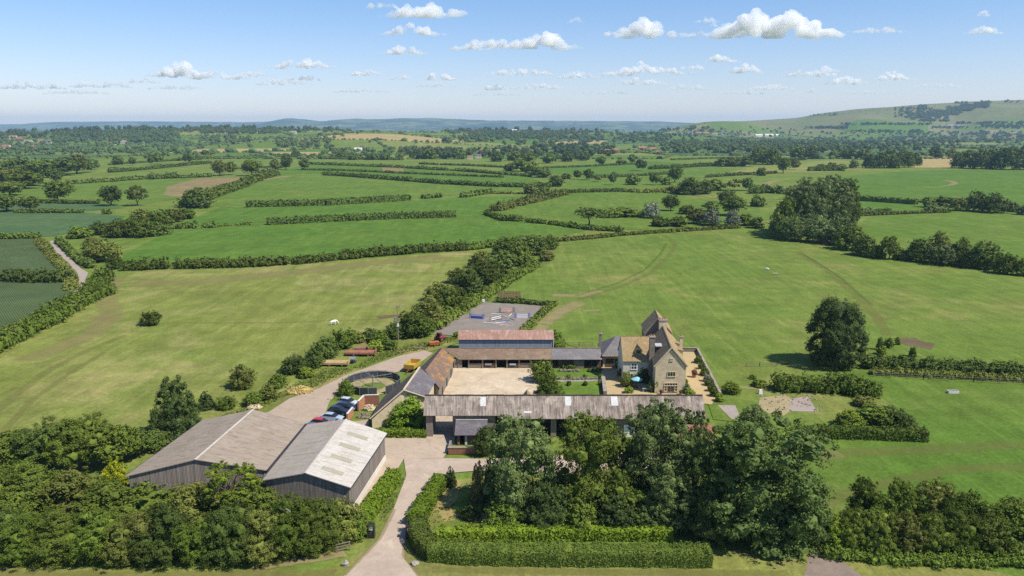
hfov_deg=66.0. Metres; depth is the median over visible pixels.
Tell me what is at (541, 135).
woods
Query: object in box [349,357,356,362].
water tank
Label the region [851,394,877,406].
bush
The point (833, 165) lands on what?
tree
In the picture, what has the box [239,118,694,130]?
hills
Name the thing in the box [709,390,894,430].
lawn
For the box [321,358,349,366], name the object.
flatbed trailer
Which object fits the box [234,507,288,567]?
bush
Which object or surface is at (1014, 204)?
tree
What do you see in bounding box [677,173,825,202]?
field
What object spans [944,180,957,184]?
path
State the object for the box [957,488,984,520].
tree
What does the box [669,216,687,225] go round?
tree
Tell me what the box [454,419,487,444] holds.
lean to
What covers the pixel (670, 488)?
tree
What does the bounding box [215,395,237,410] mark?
bush
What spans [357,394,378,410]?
brick wall
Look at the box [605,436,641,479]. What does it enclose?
tree
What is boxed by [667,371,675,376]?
window
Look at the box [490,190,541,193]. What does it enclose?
hedge
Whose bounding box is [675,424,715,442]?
outbuilding
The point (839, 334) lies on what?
evergreen tree
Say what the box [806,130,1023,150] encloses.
woods
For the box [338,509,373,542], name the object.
bush
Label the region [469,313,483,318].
show jump
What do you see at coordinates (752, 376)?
bush
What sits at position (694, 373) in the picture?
plant pot
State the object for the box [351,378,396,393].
ground
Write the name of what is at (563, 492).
tree
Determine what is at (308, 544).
bush
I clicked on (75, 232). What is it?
bush
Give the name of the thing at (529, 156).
tree
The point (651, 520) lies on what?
bush
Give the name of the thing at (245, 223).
hedge
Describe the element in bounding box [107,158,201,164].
hedge
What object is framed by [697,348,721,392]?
stone wall
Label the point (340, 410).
parked car
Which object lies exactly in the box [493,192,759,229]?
field
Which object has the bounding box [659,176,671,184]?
tree
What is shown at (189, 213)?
bush
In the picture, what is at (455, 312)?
hedge
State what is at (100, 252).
tree
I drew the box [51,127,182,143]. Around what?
woods
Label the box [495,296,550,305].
hedge
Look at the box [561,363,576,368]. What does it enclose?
shrub border
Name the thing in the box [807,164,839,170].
hedge
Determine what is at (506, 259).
tree
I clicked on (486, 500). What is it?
conifer tree
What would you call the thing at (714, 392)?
shrub
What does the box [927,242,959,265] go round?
tree
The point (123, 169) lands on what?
hedge
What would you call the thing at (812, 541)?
bush
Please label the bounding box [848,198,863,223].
poplar tree
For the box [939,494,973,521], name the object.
tree
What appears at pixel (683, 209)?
tree
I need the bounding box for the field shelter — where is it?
[819,237,834,244]
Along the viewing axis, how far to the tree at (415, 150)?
1390.06 m
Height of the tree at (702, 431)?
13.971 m
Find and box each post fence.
[746,362,776,366]
[873,372,1016,383]
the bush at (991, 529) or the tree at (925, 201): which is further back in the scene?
the tree at (925, 201)
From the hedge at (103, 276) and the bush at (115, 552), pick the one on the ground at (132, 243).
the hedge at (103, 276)
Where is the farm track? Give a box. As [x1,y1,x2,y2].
[267,351,431,425]
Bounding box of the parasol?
[631,377,642,387]
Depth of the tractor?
205.04 m
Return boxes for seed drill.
[428,341,439,345]
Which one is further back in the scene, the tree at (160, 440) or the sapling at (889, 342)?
the sapling at (889, 342)
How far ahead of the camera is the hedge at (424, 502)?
115.94 m
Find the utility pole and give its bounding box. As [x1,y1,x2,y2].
[394,306,400,341]
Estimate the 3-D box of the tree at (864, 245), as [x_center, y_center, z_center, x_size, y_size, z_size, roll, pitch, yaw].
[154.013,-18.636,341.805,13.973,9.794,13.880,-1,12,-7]
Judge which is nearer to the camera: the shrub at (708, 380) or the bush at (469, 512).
the bush at (469, 512)
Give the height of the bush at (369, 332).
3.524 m
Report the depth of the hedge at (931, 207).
515.83 m
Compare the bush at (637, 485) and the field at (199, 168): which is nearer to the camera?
the bush at (637, 485)
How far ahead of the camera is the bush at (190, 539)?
100.03 m
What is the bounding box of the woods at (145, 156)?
[4,131,668,158]
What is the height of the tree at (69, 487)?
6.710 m
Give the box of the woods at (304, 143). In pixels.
[198,133,412,156]
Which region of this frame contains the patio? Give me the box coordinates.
[601,364,651,394]
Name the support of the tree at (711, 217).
on the field at (561, 209)
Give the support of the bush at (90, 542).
on the field at (738, 563)
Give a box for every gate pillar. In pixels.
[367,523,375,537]
[405,524,412,538]
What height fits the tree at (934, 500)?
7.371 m
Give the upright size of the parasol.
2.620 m
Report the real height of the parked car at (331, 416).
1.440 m
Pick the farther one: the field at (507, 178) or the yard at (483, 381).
the field at (507, 178)
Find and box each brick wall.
[346,407,353,419]
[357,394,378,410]
[448,440,475,453]
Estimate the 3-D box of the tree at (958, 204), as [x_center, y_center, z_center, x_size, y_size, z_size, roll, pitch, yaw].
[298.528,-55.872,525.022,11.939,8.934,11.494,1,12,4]
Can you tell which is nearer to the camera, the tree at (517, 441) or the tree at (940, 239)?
the tree at (517, 441)
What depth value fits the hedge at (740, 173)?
896.16 m
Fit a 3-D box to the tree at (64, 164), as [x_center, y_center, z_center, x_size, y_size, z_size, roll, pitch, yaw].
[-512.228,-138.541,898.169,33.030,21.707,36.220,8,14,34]
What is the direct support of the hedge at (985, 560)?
on the field at (738, 563)
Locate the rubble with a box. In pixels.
[761,394,824,412]
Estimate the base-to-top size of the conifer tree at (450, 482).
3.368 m
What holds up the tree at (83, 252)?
on the ground at (132, 243)
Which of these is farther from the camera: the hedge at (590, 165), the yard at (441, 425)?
the hedge at (590, 165)
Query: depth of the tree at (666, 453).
112.08 m
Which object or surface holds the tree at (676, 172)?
on the field at (642, 185)
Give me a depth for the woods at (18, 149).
1802.17 m
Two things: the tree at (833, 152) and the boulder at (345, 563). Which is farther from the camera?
the tree at (833, 152)
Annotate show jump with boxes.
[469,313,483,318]
[514,313,529,317]
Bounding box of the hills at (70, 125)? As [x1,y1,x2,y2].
[0,121,269,129]
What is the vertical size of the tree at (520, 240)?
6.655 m
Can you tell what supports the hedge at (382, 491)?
on the yard at (398, 451)
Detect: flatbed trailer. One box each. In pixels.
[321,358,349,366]
[342,348,376,355]
[355,346,375,349]
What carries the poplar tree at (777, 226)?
on the field at (726, 303)
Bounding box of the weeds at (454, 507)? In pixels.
[425,473,699,534]
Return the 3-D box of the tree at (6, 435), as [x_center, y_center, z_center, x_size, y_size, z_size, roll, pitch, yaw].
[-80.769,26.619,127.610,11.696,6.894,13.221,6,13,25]
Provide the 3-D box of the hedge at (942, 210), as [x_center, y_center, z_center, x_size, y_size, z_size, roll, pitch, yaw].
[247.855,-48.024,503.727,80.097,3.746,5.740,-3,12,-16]
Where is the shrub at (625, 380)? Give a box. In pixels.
[619,373,632,387]
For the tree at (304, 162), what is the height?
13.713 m
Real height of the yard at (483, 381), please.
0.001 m
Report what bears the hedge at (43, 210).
on the field at (48, 224)
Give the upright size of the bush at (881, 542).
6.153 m
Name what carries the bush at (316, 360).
on the field at (111, 359)
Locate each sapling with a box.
[875,337,884,348]
[875,345,887,354]
[883,336,893,347]
[894,337,900,344]
[908,346,916,355]
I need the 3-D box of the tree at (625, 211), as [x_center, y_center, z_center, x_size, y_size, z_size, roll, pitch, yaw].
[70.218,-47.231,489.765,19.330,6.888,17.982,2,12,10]
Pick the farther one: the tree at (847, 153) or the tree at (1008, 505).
the tree at (847, 153)
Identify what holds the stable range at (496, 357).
on the yard at (483, 381)
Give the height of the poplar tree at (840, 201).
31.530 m
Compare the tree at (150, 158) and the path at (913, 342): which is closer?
the path at (913, 342)
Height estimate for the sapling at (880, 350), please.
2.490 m
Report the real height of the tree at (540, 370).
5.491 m
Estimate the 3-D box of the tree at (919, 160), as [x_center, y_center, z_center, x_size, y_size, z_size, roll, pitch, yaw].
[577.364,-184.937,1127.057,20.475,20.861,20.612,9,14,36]
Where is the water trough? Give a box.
[946,390,958,393]
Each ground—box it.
[0,159,1023,569]
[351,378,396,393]
[361,382,384,389]
[427,472,741,540]
[435,479,462,521]
[470,512,488,527]
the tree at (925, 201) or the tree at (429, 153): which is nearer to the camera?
the tree at (925, 201)
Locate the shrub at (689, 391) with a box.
[685,387,695,394]
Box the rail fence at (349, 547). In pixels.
[335,541,350,552]
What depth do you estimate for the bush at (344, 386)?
163.89 m
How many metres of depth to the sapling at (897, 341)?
202.03 m
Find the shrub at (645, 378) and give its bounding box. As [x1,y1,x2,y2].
[642,371,651,383]
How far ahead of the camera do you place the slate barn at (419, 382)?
150.11 m
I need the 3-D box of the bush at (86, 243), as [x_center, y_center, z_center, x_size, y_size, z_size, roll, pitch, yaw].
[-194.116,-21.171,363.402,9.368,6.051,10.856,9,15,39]
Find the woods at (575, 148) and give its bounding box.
[400,139,616,159]
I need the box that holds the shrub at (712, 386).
[707,382,716,390]
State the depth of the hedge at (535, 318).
229.31 m
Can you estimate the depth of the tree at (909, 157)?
1077.58 m
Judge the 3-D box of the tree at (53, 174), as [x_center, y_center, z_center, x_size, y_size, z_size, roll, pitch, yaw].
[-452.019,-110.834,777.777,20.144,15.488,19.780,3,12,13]
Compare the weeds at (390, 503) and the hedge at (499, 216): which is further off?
the hedge at (499, 216)
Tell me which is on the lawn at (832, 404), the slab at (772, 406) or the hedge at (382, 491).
the slab at (772, 406)
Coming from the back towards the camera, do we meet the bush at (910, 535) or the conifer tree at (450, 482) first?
the conifer tree at (450, 482)
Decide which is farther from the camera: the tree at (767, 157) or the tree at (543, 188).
the tree at (767, 157)
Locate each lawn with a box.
[553,369,602,394]
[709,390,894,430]
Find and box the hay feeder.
[498,291,519,298]
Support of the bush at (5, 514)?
on the field at (738, 563)
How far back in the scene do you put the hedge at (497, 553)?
100.45 m
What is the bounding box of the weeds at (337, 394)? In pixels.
[327,383,350,400]
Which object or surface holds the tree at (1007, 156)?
on the field at (1008, 184)
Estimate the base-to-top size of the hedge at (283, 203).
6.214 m
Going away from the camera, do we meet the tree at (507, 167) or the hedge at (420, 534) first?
the hedge at (420, 534)
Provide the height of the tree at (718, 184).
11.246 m
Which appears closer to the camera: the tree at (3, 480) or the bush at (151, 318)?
the tree at (3, 480)
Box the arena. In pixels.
[433,302,544,334]
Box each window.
[630,363,636,369]
[664,383,677,385]
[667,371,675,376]
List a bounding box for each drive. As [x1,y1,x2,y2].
[344,456,649,575]
[804,550,860,575]
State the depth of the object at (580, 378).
174.53 m
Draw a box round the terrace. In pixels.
[652,352,715,403]
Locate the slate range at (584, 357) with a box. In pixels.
[552,348,601,367]
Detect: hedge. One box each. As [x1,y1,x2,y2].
[0,231,41,238]
[0,265,74,283]
[0,279,117,357]
[13,208,84,212]
[33,237,81,290]
[40,198,100,203]
[53,233,96,267]
[65,172,213,183]
[75,267,115,291]
[101,208,114,213]
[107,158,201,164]
[107,160,212,172]
[117,239,469,270]
[147,172,177,178]
[168,220,219,228]
[173,169,281,207]
[198,154,403,159]
[218,221,251,225]
[231,335,457,413]
[236,165,289,168]
[245,198,324,206]
[266,210,456,224]
[301,168,504,177]
[309,161,531,176]
[321,171,551,187]
[324,194,411,205]
[359,467,400,520]
[377,426,426,437]
[405,473,447,522]
[406,514,437,559]
[418,162,504,167]
[420,192,443,198]
[426,535,713,568]
[432,259,541,330]
[435,522,673,542]
[459,188,493,197]
[464,234,540,249]
[481,209,524,220]
[488,189,569,210]
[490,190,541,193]
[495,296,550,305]
[517,300,558,329]
[524,217,624,231]
[540,223,740,241]
[542,162,635,167]
[546,329,566,347]
[563,188,623,192]
[587,171,668,177]
[601,206,645,217]
[623,188,667,192]
[648,162,715,168]
[670,156,743,159]
[705,171,777,177]
[747,184,786,193]
[769,369,884,398]
[797,423,929,442]
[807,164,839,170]
[819,541,1023,570]
[858,195,918,204]
[858,352,1023,375]
[861,207,878,215]
[861,208,950,215]
[868,365,1023,382]
[878,207,890,211]
[922,204,948,210]
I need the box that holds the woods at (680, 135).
[629,126,805,140]
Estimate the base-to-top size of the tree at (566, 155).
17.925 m
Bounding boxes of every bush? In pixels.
[0,506,27,553]
[0,510,48,567]
[23,506,88,573]
[51,508,126,567]
[66,225,93,238]
[80,236,101,247]
[87,220,107,235]
[95,510,160,570]
[100,468,110,482]
[103,218,132,237]
[104,456,128,483]
[123,500,193,570]
[125,218,157,237]
[126,208,149,220]
[138,309,161,325]
[145,208,172,224]
[146,221,173,235]
[167,208,184,220]
[167,511,223,567]
[178,208,196,218]
[196,498,259,570]
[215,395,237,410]
[227,363,257,391]
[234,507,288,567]
[241,391,263,404]
[258,382,279,399]
[258,491,322,561]
[266,373,289,388]
[278,354,309,374]
[290,525,327,559]
[298,366,315,378]
[302,347,325,368]
[304,496,346,554]
[308,336,340,358]
[323,495,369,543]
[327,327,360,348]
[338,378,355,395]
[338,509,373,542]
[353,331,368,343]
[359,505,377,522]
[361,327,377,340]
[367,339,383,349]
[383,339,397,349]
[458,503,480,521]
[471,425,494,456]
[481,496,527,528]
[521,482,566,530]
[523,479,539,509]
[558,494,601,532]
[596,490,641,527]
[630,474,649,490]
[630,494,669,528]
[658,494,699,535]
[721,381,741,393]
[749,374,756,378]
[751,379,766,387]
[806,536,820,547]
[823,516,851,548]
[832,505,872,553]
[833,414,853,426]
[834,408,866,426]
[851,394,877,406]
[853,401,894,424]
[855,504,900,554]
[873,405,914,426]
[886,511,929,553]
[894,413,919,428]
[910,510,958,554]
[939,505,989,556]
[961,512,1015,559]
[997,517,1023,555]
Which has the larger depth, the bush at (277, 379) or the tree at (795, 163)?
the tree at (795, 163)
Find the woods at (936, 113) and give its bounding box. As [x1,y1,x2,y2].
[894,101,989,118]
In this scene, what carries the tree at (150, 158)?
on the ground at (132, 243)
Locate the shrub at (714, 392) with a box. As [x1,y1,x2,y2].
[709,389,718,395]
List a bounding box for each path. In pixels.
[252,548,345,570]
[376,314,402,318]
[535,325,548,329]
[537,302,586,323]
[553,290,603,296]
[555,379,601,381]
[740,386,776,389]
[764,180,781,184]
[892,338,933,349]
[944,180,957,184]
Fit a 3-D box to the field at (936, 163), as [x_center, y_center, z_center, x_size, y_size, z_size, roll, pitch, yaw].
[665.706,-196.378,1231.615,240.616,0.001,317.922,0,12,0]
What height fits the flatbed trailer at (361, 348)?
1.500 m
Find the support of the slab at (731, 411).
on the lawn at (832, 404)
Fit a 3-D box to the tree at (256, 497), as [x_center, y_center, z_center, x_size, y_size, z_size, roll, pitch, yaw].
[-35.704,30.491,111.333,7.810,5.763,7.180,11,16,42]
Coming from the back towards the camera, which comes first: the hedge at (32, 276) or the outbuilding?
the hedge at (32, 276)
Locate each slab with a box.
[718,405,738,418]
[759,395,790,415]
[789,396,814,411]
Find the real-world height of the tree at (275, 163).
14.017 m
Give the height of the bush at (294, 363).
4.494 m
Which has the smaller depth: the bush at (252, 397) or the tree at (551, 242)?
the bush at (252, 397)
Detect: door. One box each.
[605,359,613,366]
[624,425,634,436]
[667,386,673,392]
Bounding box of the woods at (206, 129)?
[160,126,351,133]
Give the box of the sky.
[0,0,1023,123]
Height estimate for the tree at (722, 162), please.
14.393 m
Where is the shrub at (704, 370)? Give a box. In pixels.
[699,367,709,375]
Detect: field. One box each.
[0,176,245,206]
[0,203,123,210]
[0,212,124,235]
[0,238,57,272]
[0,252,475,435]
[0,281,74,327]
[0,539,1011,575]
[59,163,218,181]
[101,212,583,268]
[164,177,242,196]
[186,196,524,225]
[210,174,537,205]
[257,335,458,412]
[279,164,538,183]
[382,167,403,171]
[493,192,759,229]
[504,228,1023,392]
[541,161,708,177]
[550,167,740,190]
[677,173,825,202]
[721,159,872,173]
[779,169,1023,203]
[802,369,1023,575]
[854,211,1023,272]
[860,201,1023,213]
[912,158,952,167]
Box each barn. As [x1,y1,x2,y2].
[125,409,305,503]
[262,419,386,511]
[369,367,435,427]
[423,394,706,436]
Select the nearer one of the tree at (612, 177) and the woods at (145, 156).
the tree at (612, 177)
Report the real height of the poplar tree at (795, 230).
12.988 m
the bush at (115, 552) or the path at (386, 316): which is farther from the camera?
the path at (386, 316)
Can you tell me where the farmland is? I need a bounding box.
[0,100,1023,158]
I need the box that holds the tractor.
[434,332,446,341]
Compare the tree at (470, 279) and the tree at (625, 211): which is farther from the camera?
the tree at (625, 211)
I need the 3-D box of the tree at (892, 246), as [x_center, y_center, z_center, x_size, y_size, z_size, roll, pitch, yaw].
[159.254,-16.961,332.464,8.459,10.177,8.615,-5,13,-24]
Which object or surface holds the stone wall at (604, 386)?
on the lawn at (590, 387)
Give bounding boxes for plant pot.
[692,369,697,377]
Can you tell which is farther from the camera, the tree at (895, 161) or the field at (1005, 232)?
the tree at (895, 161)
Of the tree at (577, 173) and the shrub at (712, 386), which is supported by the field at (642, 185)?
the tree at (577, 173)
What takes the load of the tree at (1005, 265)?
on the field at (726, 303)
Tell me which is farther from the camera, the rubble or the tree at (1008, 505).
the rubble
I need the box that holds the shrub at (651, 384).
[647,380,654,390]
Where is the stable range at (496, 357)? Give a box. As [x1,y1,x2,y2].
[444,348,551,367]
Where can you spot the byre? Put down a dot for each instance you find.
(437, 366)
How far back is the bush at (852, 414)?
146.79 m
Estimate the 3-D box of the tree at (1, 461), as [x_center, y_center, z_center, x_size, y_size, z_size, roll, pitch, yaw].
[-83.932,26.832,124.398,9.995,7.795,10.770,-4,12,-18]
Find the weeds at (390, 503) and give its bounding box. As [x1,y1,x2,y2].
[381,477,404,519]
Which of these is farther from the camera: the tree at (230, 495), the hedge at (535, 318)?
the hedge at (535, 318)
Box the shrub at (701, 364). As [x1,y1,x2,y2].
[698,361,704,368]
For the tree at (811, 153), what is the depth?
1353.06 m
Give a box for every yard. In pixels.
[357,416,454,507]
[433,416,454,443]
[443,368,538,394]
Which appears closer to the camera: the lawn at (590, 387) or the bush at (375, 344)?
the lawn at (590, 387)
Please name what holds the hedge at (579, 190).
on the ground at (132, 243)
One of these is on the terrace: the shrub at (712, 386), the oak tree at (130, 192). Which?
the shrub at (712, 386)
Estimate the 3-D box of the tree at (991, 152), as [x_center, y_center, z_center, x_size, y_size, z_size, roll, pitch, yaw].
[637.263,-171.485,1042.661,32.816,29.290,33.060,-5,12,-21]
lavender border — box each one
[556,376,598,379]
[558,368,579,371]
[587,366,602,371]
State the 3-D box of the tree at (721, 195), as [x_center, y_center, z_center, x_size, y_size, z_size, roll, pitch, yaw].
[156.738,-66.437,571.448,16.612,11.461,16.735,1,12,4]
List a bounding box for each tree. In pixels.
[0,158,31,170]
[0,167,19,181]
[0,180,26,193]
[0,194,20,211]
[0,426,46,470]
[0,436,8,474]
[0,457,63,518]
[0,466,34,507]
[3,169,43,188]
[7,415,88,470]
[15,196,44,207]
[23,158,54,175]
[31,464,103,516]
[37,411,120,469]
[39,180,76,198]
[42,168,64,180]
[51,157,79,172]
[64,477,133,518]
[67,154,88,173]
[80,244,93,258]
[82,423,140,462]
[84,158,98,169]
[85,239,124,261]
[96,185,122,205]
[104,254,123,268]
[108,479,178,517]
[110,155,123,164]
[120,430,154,456]
[124,185,148,205]
[128,157,136,163]
[141,428,174,453]
[144,375,202,445]
[147,155,153,162]
[153,152,163,161]
[168,481,233,522]
[182,154,193,161]
[182,187,216,208]
[197,391,216,410]
[199,460,265,508]
[200,150,210,154]
[210,160,227,175]
[225,161,237,172]
[235,485,285,518]
[240,159,262,173]
[259,167,273,171]
[269,159,282,170]
[279,154,292,169]
[291,149,300,154]
[299,158,310,167]
[318,150,327,155]
[337,150,347,157]
[348,151,359,159]
[365,152,376,159]
[368,329,390,343]
[380,152,390,158]
[381,321,404,339]
[384,394,425,428]
[395,308,434,338]
[411,148,422,153]
[411,293,449,326]
[414,318,436,336]
[421,148,436,158]
[422,281,447,298]
[433,284,470,310]
[438,149,451,158]
[445,267,466,282]
[445,466,457,487]
[449,264,487,296]
[454,149,467,158]
[467,250,491,266]
[468,460,483,503]
[471,259,506,284]
[475,411,562,524]
[481,458,495,513]
[487,250,519,271]
[489,151,503,161]
[492,236,516,253]
[504,164,512,170]
[504,240,534,265]
[505,150,520,160]
[509,158,528,171]
[517,236,526,241]
[521,235,549,253]
[522,151,536,161]
[523,161,539,173]
[523,182,537,193]
[527,358,554,382]
[530,166,551,177]
[533,372,565,394]
[533,480,571,523]
[537,186,550,191]
[538,249,555,260]
[542,152,557,162]
[543,234,559,248]
[548,174,564,185]
[551,409,632,523]
[560,151,574,161]
[561,173,572,178]
[573,170,582,176]
[573,206,607,224]
[580,150,590,159]
[583,169,594,177]
[595,156,605,163]
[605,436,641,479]
[608,172,616,182]
[612,486,648,525]
[616,159,626,163]
[617,207,637,216]
[617,396,698,512]
[625,173,641,184]
[628,154,636,161]
[635,159,647,167]
[642,200,660,217]
[643,464,697,537]
[649,172,662,182]
[650,215,671,226]
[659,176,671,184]
[660,195,680,210]
[665,185,680,193]
[667,165,683,181]
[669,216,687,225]
[677,176,705,194]
[678,205,694,213]
[678,436,743,530]
[679,409,717,486]
[685,208,704,222]
[689,479,741,547]
[693,179,715,193]
[696,408,842,561]
[698,207,722,225]
[700,201,718,210]
[710,178,727,190]
[713,157,727,166]
[716,189,735,201]
[718,196,746,212]
[723,209,741,225]
[725,156,740,166]
[727,179,741,187]
[734,404,770,427]
[736,155,755,165]
[740,177,753,188]
[740,213,752,225]
[749,146,763,163]
[749,194,766,206]
[749,217,764,228]
[756,167,766,175]
[760,146,782,164]
[766,208,788,239]
[769,195,799,224]
[776,157,790,172]
[776,474,834,550]
[780,215,810,240]
[781,182,815,235]
[787,145,805,157]
[791,159,801,167]
[793,176,837,227]
[802,145,820,158]
[804,295,874,371]
[805,215,829,241]
[811,173,856,227]
[820,222,853,245]
[825,162,837,170]
[827,149,840,157]
[831,225,867,249]
[836,177,860,226]
[838,164,848,170]
[839,146,858,158]
[842,474,882,514]
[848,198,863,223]
[848,234,880,256]
[849,160,859,167]
[856,149,873,159]
[861,154,878,167]
[866,494,899,531]
[869,245,886,258]
[872,151,889,167]
[878,236,900,258]
[883,148,895,155]
[884,477,920,532]
[885,151,905,167]
[891,247,909,259]
[899,151,915,166]
[901,237,932,262]
[908,476,959,518]
[912,152,922,165]
[918,197,936,206]
[925,231,950,249]
[927,145,943,157]
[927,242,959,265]
[935,195,954,207]
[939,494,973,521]
[945,148,956,157]
[947,236,972,266]
[949,152,967,167]
[949,197,969,210]
[957,148,976,167]
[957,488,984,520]
[958,251,979,268]
[963,189,988,211]
[964,240,1005,269]
[967,147,991,168]
[975,500,1009,525]
[980,192,1011,212]
[983,148,999,168]
[990,252,1017,274]
[992,146,1020,169]
[993,495,1023,523]
[1006,200,1018,211]
[1007,145,1023,169]
[1013,205,1023,214]
[1013,258,1023,275]
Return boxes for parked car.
[310,417,328,422]
[320,412,343,420]
[327,405,348,415]
[336,401,357,410]
[337,396,356,405]
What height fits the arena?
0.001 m
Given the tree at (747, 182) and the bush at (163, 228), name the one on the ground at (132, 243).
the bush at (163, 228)
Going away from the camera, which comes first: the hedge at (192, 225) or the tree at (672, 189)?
the hedge at (192, 225)
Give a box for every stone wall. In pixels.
[601,376,606,393]
[683,347,696,351]
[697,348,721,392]
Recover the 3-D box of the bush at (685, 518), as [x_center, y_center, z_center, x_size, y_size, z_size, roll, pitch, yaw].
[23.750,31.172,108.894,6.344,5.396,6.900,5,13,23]
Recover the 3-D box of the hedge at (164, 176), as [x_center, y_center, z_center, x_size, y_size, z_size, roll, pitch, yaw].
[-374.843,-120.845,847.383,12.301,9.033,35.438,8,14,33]
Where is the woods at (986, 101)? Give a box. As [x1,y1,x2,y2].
[810,99,1019,115]
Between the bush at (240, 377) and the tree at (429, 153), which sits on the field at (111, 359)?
the bush at (240, 377)
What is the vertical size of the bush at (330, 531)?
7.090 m
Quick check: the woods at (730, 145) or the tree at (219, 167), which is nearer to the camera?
the tree at (219, 167)
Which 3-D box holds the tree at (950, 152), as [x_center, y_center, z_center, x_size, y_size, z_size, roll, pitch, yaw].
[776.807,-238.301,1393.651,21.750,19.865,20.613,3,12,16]
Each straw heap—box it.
[246,404,262,409]
[286,385,313,394]
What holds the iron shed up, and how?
on the ground at (132, 243)
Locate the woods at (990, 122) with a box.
[805,118,1023,133]
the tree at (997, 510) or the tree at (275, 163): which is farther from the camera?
the tree at (275, 163)
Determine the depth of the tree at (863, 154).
1321.85 m
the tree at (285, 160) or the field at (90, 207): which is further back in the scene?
the tree at (285, 160)
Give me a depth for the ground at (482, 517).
112.27 m
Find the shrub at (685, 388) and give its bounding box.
[682,383,691,393]
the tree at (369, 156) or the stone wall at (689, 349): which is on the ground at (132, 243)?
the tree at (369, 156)
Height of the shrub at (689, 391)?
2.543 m
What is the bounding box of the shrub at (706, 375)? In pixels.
[703,372,710,381]
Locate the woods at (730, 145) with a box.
[660,137,842,153]
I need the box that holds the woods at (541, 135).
[441,128,663,142]
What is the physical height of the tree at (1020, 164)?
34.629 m
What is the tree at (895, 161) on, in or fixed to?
on the ground at (132, 243)
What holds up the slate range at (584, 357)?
on the ground at (132, 243)
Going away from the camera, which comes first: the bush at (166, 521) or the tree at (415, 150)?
the bush at (166, 521)
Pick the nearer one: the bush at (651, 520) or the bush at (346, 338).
the bush at (651, 520)
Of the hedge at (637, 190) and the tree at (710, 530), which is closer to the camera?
the tree at (710, 530)
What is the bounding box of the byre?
[420,348,453,393]
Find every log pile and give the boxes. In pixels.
[356,412,371,417]
[361,404,376,410]
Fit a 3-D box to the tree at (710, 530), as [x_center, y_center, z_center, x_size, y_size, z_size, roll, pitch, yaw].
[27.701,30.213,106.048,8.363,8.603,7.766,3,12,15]
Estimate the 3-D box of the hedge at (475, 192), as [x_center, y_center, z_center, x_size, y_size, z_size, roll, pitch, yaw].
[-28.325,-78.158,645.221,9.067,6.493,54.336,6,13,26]
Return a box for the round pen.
[346,370,400,394]
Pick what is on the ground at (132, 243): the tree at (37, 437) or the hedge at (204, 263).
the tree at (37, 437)
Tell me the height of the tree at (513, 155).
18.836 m
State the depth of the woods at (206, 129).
2767.51 m
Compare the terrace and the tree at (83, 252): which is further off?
the tree at (83, 252)
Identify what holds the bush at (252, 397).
on the field at (111, 359)
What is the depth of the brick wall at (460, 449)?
134.87 m
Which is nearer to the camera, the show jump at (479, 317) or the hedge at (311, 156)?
the show jump at (479, 317)
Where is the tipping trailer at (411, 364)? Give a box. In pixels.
[404,359,420,372]
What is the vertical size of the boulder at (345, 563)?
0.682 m
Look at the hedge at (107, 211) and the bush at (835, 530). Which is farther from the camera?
the hedge at (107, 211)
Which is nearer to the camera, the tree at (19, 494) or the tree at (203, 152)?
the tree at (19, 494)
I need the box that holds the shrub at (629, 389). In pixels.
[624,387,633,392]
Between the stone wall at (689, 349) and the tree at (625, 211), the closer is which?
the stone wall at (689, 349)
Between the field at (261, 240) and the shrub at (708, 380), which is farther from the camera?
the field at (261, 240)
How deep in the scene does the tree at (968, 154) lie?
1056.23 m
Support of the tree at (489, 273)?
on the field at (111, 359)
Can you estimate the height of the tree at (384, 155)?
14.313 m
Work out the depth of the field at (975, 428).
137.80 m
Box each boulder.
[340,560,348,566]
[411,561,418,565]
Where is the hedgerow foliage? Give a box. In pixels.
[0,123,1023,158]
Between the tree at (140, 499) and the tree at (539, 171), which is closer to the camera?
the tree at (140, 499)
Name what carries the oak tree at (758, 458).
on the ground at (132, 243)
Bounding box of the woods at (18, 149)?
[0,133,204,154]
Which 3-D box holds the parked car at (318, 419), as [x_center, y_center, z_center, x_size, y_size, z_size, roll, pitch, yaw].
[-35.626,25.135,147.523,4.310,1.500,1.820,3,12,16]
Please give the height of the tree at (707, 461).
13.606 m
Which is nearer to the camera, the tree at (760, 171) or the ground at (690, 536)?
the ground at (690, 536)
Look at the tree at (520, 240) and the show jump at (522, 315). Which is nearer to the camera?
the show jump at (522, 315)
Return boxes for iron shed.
[458,330,553,347]
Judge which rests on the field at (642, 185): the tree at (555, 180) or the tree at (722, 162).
the tree at (555, 180)
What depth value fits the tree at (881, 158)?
1055.62 m
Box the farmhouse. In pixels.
[597,309,688,392]
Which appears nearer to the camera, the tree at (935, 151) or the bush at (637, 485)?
the bush at (637, 485)
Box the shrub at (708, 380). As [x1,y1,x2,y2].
[704,377,713,385]
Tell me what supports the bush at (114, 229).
on the ground at (132, 243)
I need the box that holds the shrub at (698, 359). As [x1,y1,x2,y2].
[694,354,702,363]
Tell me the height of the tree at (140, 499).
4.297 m
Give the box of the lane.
[50,241,87,291]
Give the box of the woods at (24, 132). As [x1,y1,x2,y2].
[0,124,715,137]
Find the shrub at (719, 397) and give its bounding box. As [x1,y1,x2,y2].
[715,392,724,402]

